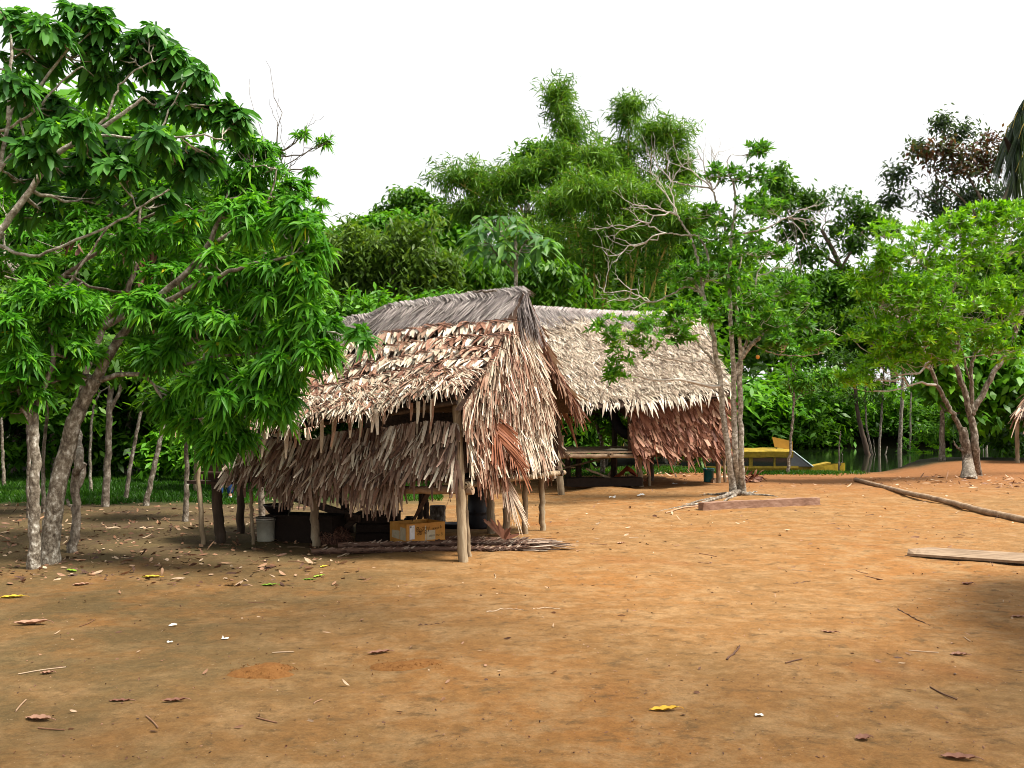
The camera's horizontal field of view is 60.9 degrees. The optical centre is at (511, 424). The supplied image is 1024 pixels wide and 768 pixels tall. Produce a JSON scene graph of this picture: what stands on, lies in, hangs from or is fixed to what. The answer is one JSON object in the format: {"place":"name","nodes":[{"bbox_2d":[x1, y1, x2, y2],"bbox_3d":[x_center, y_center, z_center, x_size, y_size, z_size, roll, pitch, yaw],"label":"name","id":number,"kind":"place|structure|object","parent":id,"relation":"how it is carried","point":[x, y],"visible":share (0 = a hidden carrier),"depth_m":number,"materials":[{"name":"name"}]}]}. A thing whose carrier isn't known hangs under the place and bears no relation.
{"place":"outdoors","nodes":[
{"label":"outdoors","id":0,"kind":"place"},
{"bbox_2d":[316,282,467,317],"bbox_3d":[-3.269,-2.940,22.996,4.844,1.716,2.102,0,0,0],"label":"green bush","id":1,"kind":"object","parent":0,"point":[351,306],"visible":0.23,"depth_m":22.68,"materials":[{"name":"green plant"}]},
{"bbox_2d":[0,429,1023,767],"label":"ground","id":2,"kind":"structure","parent":0,"point":[584,629],"depth_m":6.55,"materials":[{"name":"soil"}]},
{"bbox_2d":[0,75,68,275],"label":"forest tree","id":3,"kind":"object","parent":2,"relation":"on","point":[27,126],"visible":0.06,"depth_m":33.20,"materials":[{"name":"green plant"}]},
{"bbox_2d":[0,432,91,479],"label":"leafy bush","id":4,"kind":"object","parent":2,"relation":"on","point":[16,454],"visible":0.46,"depth_m":24.67,"materials":[{"name":"green plant"}]},
{"bbox_2d":[0,335,95,517],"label":"slender tree","id":5,"kind":"object","parent":2,"relation":"on","point":[27,490],"visible":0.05,"depth_m":14.94,"materials":[{"name":"grey plant"}]},
{"bbox_2d":[0,225,115,569],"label":"fruit tree","id":6,"kind":"object","parent":2,"relation":"on","point":[29,370],"visible":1,"depth_m":9.63,"materials":[{"name":"green plant"}]},
{"bbox_2d":[2,233,122,290],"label":"understorey tree","id":7,"kind":"object","parent":2,"relation":"on","point":[85,273],"visible":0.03,"depth_m":30.76,"materials":[{"name":"green plant"}]},
{"bbox_2d":[0,278,125,472],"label":"understorey tree","id":8,"kind":"object","parent":2,"relation":"on","point":[15,430],"visible":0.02,"depth_m":27.53,"materials":[{"name":"green plant"}]},
{"bbox_2d":[3,311,125,512],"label":"slender tree","id":9,"kind":"object","parent":2,"relation":"on","point":[43,479],"visible":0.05,"depth_m":15.64,"materials":[{"name":"green plant"}]},
{"bbox_2d":[0,297,134,476],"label":"understorey tree","id":10,"kind":"object","parent":2,"relation":"on","point":[56,419],"visible":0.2,"depth_m":24.20,"materials":[{"name":"green plant"}]},
{"bbox_2d":[29,325,139,466],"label":"slender tree","id":11,"kind":"object","parent":2,"relation":"on","point":[112,368],"visible":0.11,"depth_m":15.58,"materials":[{"name":"green plant"}]},
{"bbox_2d":[0,117,170,459],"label":"forest tree","id":12,"kind":"object","parent":2,"relation":"on","point":[97,182],"visible":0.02,"depth_m":34.04,"materials":[{"name":"green plant"}]},
{"bbox_2d":[88,332,131,489],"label":"slender tree","id":13,"kind":"object","parent":2,"relation":"on","point":[89,457],"visible":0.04,"depth_m":20.46,"materials":[{"name":"grey plant"}]},
{"bbox_2d":[71,419,150,477],"bbox_3d":[-12.165,0.763,26.016,3.196,1.967,1.991,0,0,0],"label":"leafy bush","id":14,"kind":"object","parent":2,"relation":"on","point":[98,453],"visible":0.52,"depth_m":25.74,"materials":[{"name":"green plant"}]},
{"bbox_2d":[74,271,150,506],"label":"slender tree","id":15,"kind":"object","parent":2,"relation":"on","point":[105,497],"visible":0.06,"depth_m":16.89,"materials":[{"name":"grey plant"}]},
{"bbox_2d":[2,70,223,236],"bbox_3d":[-20.186,-7.386,40.214,15.233,19.381,15.374,0,0,35],"label":"forest tree","id":16,"kind":"object","parent":2,"relation":"on","point":[120,128],"visible":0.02,"depth_m":37.20,"materials":[{"name":"green plant"}]},
{"bbox_2d":[59,282,192,474],"bbox_3d":[-11.680,-1.223,27.315,5.808,6.411,5.425,0,0,16],"label":"understorey tree","id":17,"kind":"object","parent":2,"relation":"on","point":[118,417],"visible":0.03,"depth_m":26.68,"materials":[{"name":"green plant"}]},
{"bbox_2d":[30,145,221,278],"bbox_3d":[-16.552,-5.285,37.720,10.556,14.786,12.494,0,0,-27],"label":"forest tree","id":18,"kind":"object","parent":2,"relation":"on","point":[63,182],"visible":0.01,"depth_m":34.77,"materials":[{"name":"green plant"}]},
{"bbox_2d":[0,0,262,257],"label":"palmate tree","id":19,"kind":"object","parent":2,"relation":"on","point":[155,55],"visible":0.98,"depth_m":10.52,"materials":[{"name":"green plant"}]},
{"bbox_2d":[105,329,199,499],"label":"slender tree","id":20,"kind":"object","parent":2,"relation":"on","point":[127,485],"visible":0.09,"depth_m":18.44,"materials":[{"name":"grey plant"}]},
{"bbox_2d":[66,169,256,302],"bbox_3d":[-13.786,-4.422,35.966,10.132,12.924,10.296,0,0,-42],"label":"forest tree","id":21,"kind":"object","parent":2,"relation":"on","point":[145,213],"visible":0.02,"depth_m":33.69,"materials":[{"name":"green plant"}]},
{"bbox_2d":[125,424,202,480],"bbox_3d":[-9.238,0.677,24.043,3.021,1.909,1.866,0,0,0],"label":"leafy bush","id":22,"kind":"object","parent":2,"relation":"on","point":[168,462],"visible":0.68,"depth_m":23.78,"materials":[{"name":"green plant"}]},
{"bbox_2d":[0,134,331,552],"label":"leafy tree","id":23,"kind":"object","parent":2,"relation":"on","point":[130,243],"visible":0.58,"depth_m":11.49,"materials":[{"name":"green plant"}]},
{"bbox_2d":[108,291,239,505],"bbox_3d":[-6.463,-0.478,17.199,2.727,4.387,1.693,0,0,0],"label":"slender tree","id":24,"kind":"object","parent":2,"relation":"on","point":[146,501],"visible":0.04,"depth_m":17.06,"materials":[{"name":"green plant"}]},
{"bbox_2d":[108,296,248,439],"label":"understorey tree","id":25,"kind":"object","parent":2,"relation":"on","point":[149,427],"visible":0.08,"depth_m":25.94,"materials":[{"name":"green plant"}]},
{"bbox_2d":[123,357,244,521],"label":"slender tree","id":26,"kind":"object","parent":2,"relation":"on","point":[143,397],"visible":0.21,"depth_m":14.47,"materials":[{"name":"green plant"}]},
{"bbox_2d":[41,183,385,564],"bbox_3d":[-3.283,-0.492,9.805,4.378,4.451,1.347,0,0,23],"label":"mango tree","id":27,"kind":"object","parent":2,"relation":"on","point":[212,402],"visible":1,"depth_m":9.52,"materials":[{"name":"green plant"}]},
{"bbox_2d":[135,187,305,315],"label":"forest tree","id":28,"kind":"object","parent":2,"relation":"on","point":[233,245],"visible":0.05,"depth_m":31.15,"materials":[{"name":"green plant"}]},
{"bbox_2d":[0,469,443,505],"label":"grass","id":29,"kind":"structure","parent":2,"relation":"on","point":[170,489],"depth_m":20.03,"materials":[{"name":"plant"}]},
{"bbox_2d":[179,307,304,437],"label":"understorey tree","id":30,"kind":"object","parent":2,"relation":"on","point":[245,362],"visible":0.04,"depth_m":26.10,"materials":[{"name":"green plant"}]},
{"bbox_2d":[255,516,275,541],"bbox_3d":[-3.389,1.429,11.977,0.277,0.335,0.271,0,0,0],"label":"bucket","id":31,"kind":"object","parent":2,"relation":"on","point":[265,529],"visible":1,"depth_m":11.88,"materials":[{"name":"grey plastic"}]},
{"bbox_2d":[217,662,325,682],"bbox_3d":[-1.585,1.584,5.640,0.631,0.076,0.543,0,0,37],"label":"soil mound","id":32,"kind":"object","parent":2,"relation":"on","point":[270,670],"visible":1,"depth_m":5.56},
{"bbox_2d":[249,61,334,515],"bbox_3d":[-3.904,-2.301,15.040,1.846,8.059,0.616,0,0,0],"label":"dying tree","id":33,"kind":"object","parent":2,"relation":"on","point":[300,135],"visible":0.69,"depth_m":14.99,"materials":[{"name":"green plant"}]},
{"bbox_2d":[265,512,345,542],"bbox_3d":[-2.867,1.430,12.166,1.020,0.373,0.480,0,0,14],"label":"wooden chest","id":34,"kind":"object","parent":2,"relation":"on","point":[292,526],"visible":0.68,"depth_m":11.97,"materials":[{"name":"brown wood"}]},
{"bbox_2d":[311,526,354,544],"bbox_3d":[-2.493,1.634,12.043,0.664,0.528,0.594,0,0,0],"label":"fibre heap","id":35,"kind":"object","parent":2,"relation":"on","point":[341,534],"visible":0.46,"depth_m":11.87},
{"bbox_2d":[355,510,401,540],"bbox_3d":[-1.888,1.424,12.309,0.600,0.392,0.440,0,0,0],"label":"wooden crate","id":36,"kind":"object","parent":2,"relation":"on","point":[377,528],"visible":0.65,"depth_m":12.10,"materials":[{"name":"brown wood"}]},
{"bbox_2d":[186,286,590,562],"bbox_3d":[-1.664,-0.076,12.507,4.918,3.571,4.397,0,0,23],"label":"thatched hut","id":37,"kind":"object","parent":2,"relation":"on","point":[456,391],"visible":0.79,"depth_m":10.88,"materials":[{"name":"grey plant"}]},
{"bbox_2d":[319,208,472,305],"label":"olive tree","id":38,"kind":"object","parent":2,"relation":"on","point":[423,266],"visible":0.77,"depth_m":27.53,"materials":[{"name":"green plant"}]},
{"bbox_2d":[325,196,474,256],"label":"bright tree","id":39,"kind":"object","parent":2,"relation":"on","point":[456,232],"visible":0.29,"depth_m":45.47,"materials":[{"name":"green plant"}]},
{"bbox_2d":[368,182,444,221],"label":"dark tree","id":40,"kind":"object","parent":2,"relation":"on","point":[409,199],"visible":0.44,"depth_m":57.48,"materials":[{"name":"green plant"}]},
{"bbox_2d":[353,658,470,674],"bbox_3d":[-0.680,1.600,5.830,0.749,0.063,0.450,0,0,-14],"label":"soil mound","id":41,"kind":"object","parent":2,"relation":"on","point":[414,664],"visible":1,"depth_m":5.76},
{"bbox_2d":[390,519,445,541],"bbox_3d":[-1.227,1.408,11.510,0.587,0.255,0.540,0,0,-37],"label":"cardboard box","id":42,"kind":"object","parent":2,"relation":"on","point":[418,530],"visible":0.99,"depth_m":11.40,"materials":[{"name":"cardboard"}]},
{"bbox_2d":[311,544,559,553],"bbox_3d":[-0.905,1.593,10.889,3.160,0.208,0.242,0,0,-4],"label":"palm mat","id":43,"kind":"object","parent":2,"relation":"on","point":[379,549],"visible":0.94,"depth_m":10.84,"materials":[{"name":"wicker"}]},
{"bbox_2d":[338,539,573,548],"bbox_3d":[-0.708,1.517,11.130,2.991,0.136,0.372,0,0,-2],"label":"palm mat","id":44,"kind":"object","parent":2,"relation":"on","point":[411,543],"visible":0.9,"depth_m":11.05,"materials":[{"name":"wicker"}]},
{"bbox_2d":[467,480,486,528],"bbox_3d":[-0.514,1.225,13.659,0.388,0.780,0.388,0,0,0],"label":"barrel","id":45,"kind":"object","parent":2,"relation":"on","point":[476,505],"visible":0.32,"depth_m":13.49,"materials":[{"name":"black plastic"}]},
{"bbox_2d":[416,147,569,297],"bbox_3d":[-0.682,-5.270,37.761,7.043,13.654,4.084,0,0,0],"label":"bamboo clump","id":46,"kind":"object","parent":2,"relation":"on","point":[495,190],"visible":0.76,"depth_m":37.11,"materials":[{"name":"green plant"}]},
{"bbox_2d":[445,536,562,542],"bbox_3d":[-0.094,1.552,11.655,1.623,0.152,0.390,0,0,11],"label":"palm mat","id":47,"kind":"object","parent":2,"relation":"on","point":[478,538],"visible":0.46,"depth_m":11.64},
{"bbox_2d":[483,519,518,539],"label":"split palm leaf","id":48,"kind":"object","parent":47,"relation":"on","point":[500,531],"visible":0.94,"depth_m":11.49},
{"bbox_2d":[456,215,565,286],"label":"umbrella tree","id":49,"kind":"object","parent":2,"relation":"on","point":[543,246],"visible":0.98,"depth_m":26.39,"materials":[{"name":"green plant"}]},
{"bbox_2d":[0,469,1023,732],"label":"leaf litter","id":50,"kind":"object","parent":2,"relation":"on","point":[142,551],"visible":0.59,"depth_m":10.75,"materials":[{"name":"plant"}]},
{"bbox_2d":[1,488,1023,759],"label":"fallen leaves","id":51,"kind":"object","parent":2,"relation":"on","point":[513,654],"visible":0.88,"depth_m":5.64,"materials":[{"name":"brown plant"}]},
{"bbox_2d":[442,251,599,307],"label":"leafy tree","id":52,"kind":"object","parent":2,"relation":"on","point":[561,285],"visible":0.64,"depth_m":28.58,"materials":[{"name":"green plant"}]},
{"bbox_2d":[500,132,559,214],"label":"dark tree","id":53,"kind":"object","parent":2,"relation":"on","point":[529,146],"visible":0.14,"depth_m":55.68,"materials":[{"name":"green plant"}]},
{"bbox_2d":[529,68,644,292],"bbox_3d":[3.066,-7.015,37.678,5.724,17.000,5.206,0,0,0],"label":"bamboo clump","id":54,"kind":"object","parent":2,"relation":"on","point":[569,136],"visible":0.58,"depth_m":37.47,"materials":[{"name":"green plant"}]},
{"bbox_2d":[561,416,622,468],"bbox_3d":[2.222,0.218,29.014,3.764,2.871,2.185,0,0,0],"label":"leafy bush","id":55,"kind":"object","parent":2,"relation":"on","point":[587,437],"visible":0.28,"depth_m":28.65,"materials":[{"name":"green plant"}]},
{"bbox_2d":[533,270,668,310],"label":"understorey tree","id":56,"kind":"object","parent":2,"relation":"on","point":[600,303],"visible":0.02,"depth_m":34.93,"materials":[{"name":"green plant"}]},
{"bbox_2d":[563,476,642,486],"bbox_3d":[2.162,1.367,20.957,1.902,0.218,0.529,0,0,-12],"label":"canoe trough","id":57,"kind":"object","parent":2,"relation":"on","point":[599,481],"visible":0.94,"depth_m":20.72,"materials":[{"name":"brown wood"}]},
{"bbox_2d":[582,409,626,472],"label":"young tree","id":58,"kind":"object","parent":2,"relation":"on","point":[605,425],"visible":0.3,"depth_m":25.89,"materials":[{"name":"green plant"}]},
{"bbox_2d":[500,152,717,462],"bbox_3d":[3.899,-4.446,34.012,8.886,11.835,5.374,0,0,0],"label":"bamboo clump","id":59,"kind":"object","parent":2,"relation":"on","point":[596,199],"visible":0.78,"depth_m":33.15,"materials":[{"name":"green plant"}]},
{"bbox_2d":[538,213,697,307],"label":"forest tree","id":60,"kind":"object","parent":2,"relation":"on","point":[680,293],"visible":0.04,"depth_m":43.30,"materials":[{"name":"green plant"}]},
{"bbox_2d":[533,305,744,494],"bbox_3d":[2.338,-0.702,23.000,6.039,4.743,6.227,0,0,-15],"label":"thatched hut","id":61,"kind":"object","parent":2,"relation":"on","point":[673,421],"visible":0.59,"depth_m":20.88,"materials":[{"name":"plant"}]},
{"bbox_2d":[607,409,627,439],"bbox_3d":[3.021,-0.139,21.207,1.459,1.009,0.669,0,0,-13],"label":"hammock","id":62,"kind":"object","parent":61,"relation":"hanging from","point":[620,429],"visible":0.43,"depth_m":20.97,"materials":[{"name":"fabric"}]},
{"bbox_2d":[601,87,705,453],"bbox_3d":[6.174,-6.772,39.289,5.171,16.464,4.198,0,0,0],"label":"bamboo clump","id":63,"kind":"object","parent":2,"relation":"on","point":[628,109],"visible":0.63,"depth_m":38.96,"materials":[{"name":"green plant"}]},
{"bbox_2d":[592,290,730,462],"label":"understorey tree","id":64,"kind":"object","parent":2,"relation":"on","point":[617,305],"visible":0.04,"depth_m":32.27,"materials":[{"name":"green plant"}]},
{"bbox_2d":[600,288,743,462],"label":"understorey tree","id":65,"kind":"object","parent":2,"relation":"on","point":[725,348],"visible":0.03,"depth_m":34.87,"materials":[{"name":"green plant"}]},
{"bbox_2d":[579,203,780,458],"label":"forest tree","id":66,"kind":"object","parent":2,"relation":"on","point":[715,289],"visible":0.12,"depth_m":43.63,"materials":[{"name":"green plant"}]},
{"bbox_2d":[582,135,839,511],"bbox_3d":[3.985,-2.289,18.265,5.658,7.933,3.032,0,0,-28],"label":"three stemmed tree","id":67,"kind":"object","parent":2,"relation":"on","point":[680,327],"visible":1,"depth_m":18.24,"materials":[{"name":"green plant"}]},
{"bbox_2d":[632,220,805,385],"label":"forest tree","id":68,"kind":"object","parent":2,"relation":"on","point":[751,356],"visible":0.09,"depth_m":46.30,"materials":[{"name":"green plant"}]},
{"bbox_2d":[700,253,814,374],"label":"forest tree","id":69,"kind":"object","parent":2,"relation":"on","point":[763,268],"visible":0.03,"depth_m":80.18,"materials":[{"name":"green plant"}]},
{"bbox_2d":[698,497,819,510],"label":"timber beam","id":70,"kind":"structure","parent":2,"relation":"on","point":[742,504],"depth_m":16.41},
{"bbox_2d":[728,374,819,447],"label":"shore shrub","id":71,"kind":"object","parent":2,"relation":"on","point":[769,398],"visible":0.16,"depth_m":68.01,"materials":[{"name":"green plant"}]},
{"bbox_2d":[745,273,828,376],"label":"forest tree","id":72,"kind":"object","parent":2,"relation":"on","point":[815,334],"visible":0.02,"depth_m":81.97,"materials":[{"name":"green plant"}]},
{"bbox_2d":[743,379,847,448],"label":"shore shrub","id":73,"kind":"object","parent":2,"relation":"on","point":[781,398],"visible":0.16,"depth_m":70.01,"materials":[{"name":"green plant"}]},
{"bbox_2d":[746,371,846,448],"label":"shore shrub","id":74,"kind":"object","parent":2,"relation":"on","point":[821,429],"visible":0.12,"depth_m":71.69,"materials":[{"name":"green plant"}]},
{"bbox_2d":[737,351,872,447],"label":"shore shrub","id":75,"kind":"object","parent":2,"relation":"on","point":[777,430],"visible":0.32,"depth_m":70.14,"materials":[{"name":"green plant"}]},
{"bbox_2d":[736,157,883,370],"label":"green tree","id":76,"kind":"object","parent":2,"relation":"on","point":[834,286],"visible":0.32,"depth_m":83.17,"materials":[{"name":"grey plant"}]},
{"bbox_2d":[779,337,842,472],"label":"tree","id":77,"kind":"object","parent":2,"relation":"on","point":[798,382],"visible":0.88,"depth_m":29.34,"materials":[{"name":"green plant"}]},
{"bbox_2d":[761,278,863,374],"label":"forest tree","id":78,"kind":"object","parent":2,"relation":"on","point":[828,322],"visible":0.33,"depth_m":81.38,"materials":[{"name":"green plant"}]},
{"bbox_2d":[755,370,883,447],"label":"shore shrub","id":79,"kind":"object","parent":2,"relation":"on","point":[847,434],"visible":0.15,"depth_m":74.13,"materials":[{"name":"green plant"}]},
{"bbox_2d":[767,174,903,363],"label":"broad tree","id":80,"kind":"object","parent":2,"relation":"on","point":[859,217],"visible":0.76,"depth_m":85.53,"materials":[{"name":"green plant"}]},
{"bbox_2d":[805,346,901,454],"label":"tree","id":81,"kind":"object","parent":2,"relation":"on","point":[855,395],"visible":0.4,"depth_m":57.61,"materials":[{"name":"green plant"}]},
{"bbox_2d":[799,257,912,374],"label":"forest tree","id":82,"kind":"object","parent":2,"relation":"on","point":[848,266],"visible":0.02,"depth_m":85.34,"materials":[{"name":"green plant"}]},
{"bbox_2d":[824,403,905,445],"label":"shore shrub","id":83,"kind":"object","parent":2,"relation":"on","point":[875,430],"visible":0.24,"depth_m":74.69,"materials":[{"name":"green plant"}]},
{"bbox_2d":[821,269,912,371],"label":"forest tree","id":84,"kind":"object","parent":2,"relation":"on","point":[861,345],"visible":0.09,"depth_m":83.43,"materials":[{"name":"green plant"}]},
{"bbox_2d":[862,315,906,454],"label":"tree","id":85,"kind":"object","parent":2,"relation":"on","point":[891,398],"visible":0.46,"depth_m":58.18,"materials":[{"name":"green plant"}]},
{"bbox_2d":[849,383,926,436],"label":"shore shrub","id":86,"kind":"object","parent":2,"relation":"on","point":[885,421],"visible":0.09,"depth_m":75.35,"materials":[{"name":"green plant"}]},
{"bbox_2d":[864,291,929,453],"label":"tree","id":87,"kind":"object","parent":2,"relation":"on","point":[899,449],"visible":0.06,"depth_m":59.63,"materials":[{"name":"grey plant"}]},
{"bbox_2d":[879,294,939,452],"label":"tree","id":88,"kind":"object","parent":2,"relation":"on","point":[910,433],"visible":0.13,"depth_m":62.10,"materials":[{"name":"green plant"}]},
{"bbox_2d":[872,387,958,441],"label":"shore shrub","id":89,"kind":"object","parent":2,"relation":"on","point":[920,418],"visible":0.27,"depth_m":73.70,"materials":[{"name":"green plant"}]},
{"bbox_2d":[829,196,1023,478],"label":"branching tree","id":90,"kind":"object","parent":2,"relation":"on","point":[884,260],"visible":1,"depth_m":21.55,"materials":[{"name":"green plant"}]},
{"bbox_2d":[853,477,1023,522],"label":"fallen log","id":91,"kind":"object","parent":2,"relation":"on","point":[995,513],"visible":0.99,"depth_m":16.75,"materials":[{"name":"wood"}]},
{"bbox_2d":[907,402,980,443],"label":"leafy bush","id":92,"kind":"object","parent":2,"relation":"on","point":[932,431],"visible":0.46,"depth_m":61.91,"materials":[{"name":"green plant"}]},
{"bbox_2d":[871,103,1021,250],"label":"grey leaved tree","id":93,"kind":"object","parent":2,"relation":"on","point":[941,121],"visible":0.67,"depth_m":89.77,"materials":[{"name":"brown plant"}]},
{"bbox_2d":[881,324,1023,460],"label":"leaf bush","id":94,"kind":"object","parent":2,"relation":"on","point":[1005,391],"visible":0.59,"depth_m":30.39,"materials":[{"name":"green plant"}]},
{"bbox_2d":[898,123,1009,249],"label":"red leaved tree","id":95,"kind":"object","parent":2,"relation":"on","point":[981,163],"visible":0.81,"depth_m":87.73,"materials":[{"name":"brown plant"}]},
{"bbox_2d":[907,547,1023,563],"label":"wooden board","id":96,"kind":"object","parent":2,"relation":"on","point":[983,555],"visible":1,"depth_m":10.40,"materials":[{"name":"wood"}]},
{"bbox_2d":[937,405,1023,457],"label":"leafy bush","id":97,"kind":"object","parent":2,"relation":"on","point":[999,437],"visible":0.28,"depth_m":32.81,"materials":[{"name":"green plant"}]},
{"bbox_2d":[946,265,1023,345],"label":"forest tree","id":98,"kind":"object","parent":2,"relation":"on","point":[990,275],"visible":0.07,"depth_m":83.86,"materials":[{"name":"green plant"}]},
{"bbox_2d":[968,237,1023,340],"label":"forest tree","id":99,"kind":"object","parent":2,"relation":"on","point":[1009,263],"visible":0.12,"depth_m":84.22,"materials":[{"name":"green plant"}]},
{"bbox_2d":[974,217,1023,332],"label":"forest tree","id":100,"kind":"object","parent":2,"relation":"on","point":[1021,235],"visible":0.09,"depth_m":84.60,"materials":[{"name":"green plant"}]},
{"bbox_2d":[975,394,1023,462],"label":"thatched hut","id":101,"kind":"object","parent":2,"relation":"on","point":[1018,412],"visible":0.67,"depth_m":28.55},
{"bbox_2d":[991,100,1023,221],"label":"palm tree","id":102,"kind":"object","parent":2,"relation":"on","point":[1011,149],"visible":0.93,"depth_m":24.07,"materials":[{"name":"green plant"}]},
{"bbox_2d":[0,0,1023,423],"label":"sky","id":103,"kind":"structure","parent":0,"point":[838,88],"materials":[{"name":"white"}]},
{"bbox_2d":[509,464,869,476],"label":"bank grass","id":104,"kind":"structure","parent":0,"point":[676,469],"depth_m":28.58,"materials":[{"name":"plant"}]},
{"bbox_2d":[654,448,1023,472],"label":"water","id":105,"kind":"structure","parent":0,"point":[854,459],"depth_m":54.64,"materials":[{"name":"green liquid"}]},
{"bbox_2d":[676,437,844,471],"bbox_3d":[9.050,1.425,33.750,7.700,1.950,1.820,0,0,0],"label":"river boat","id":106,"kind":"object","parent":105,"relation":"on","point":[775,462],"visible":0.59,"depth_m":33.01,"materials":[{"name":"yellow paint"}]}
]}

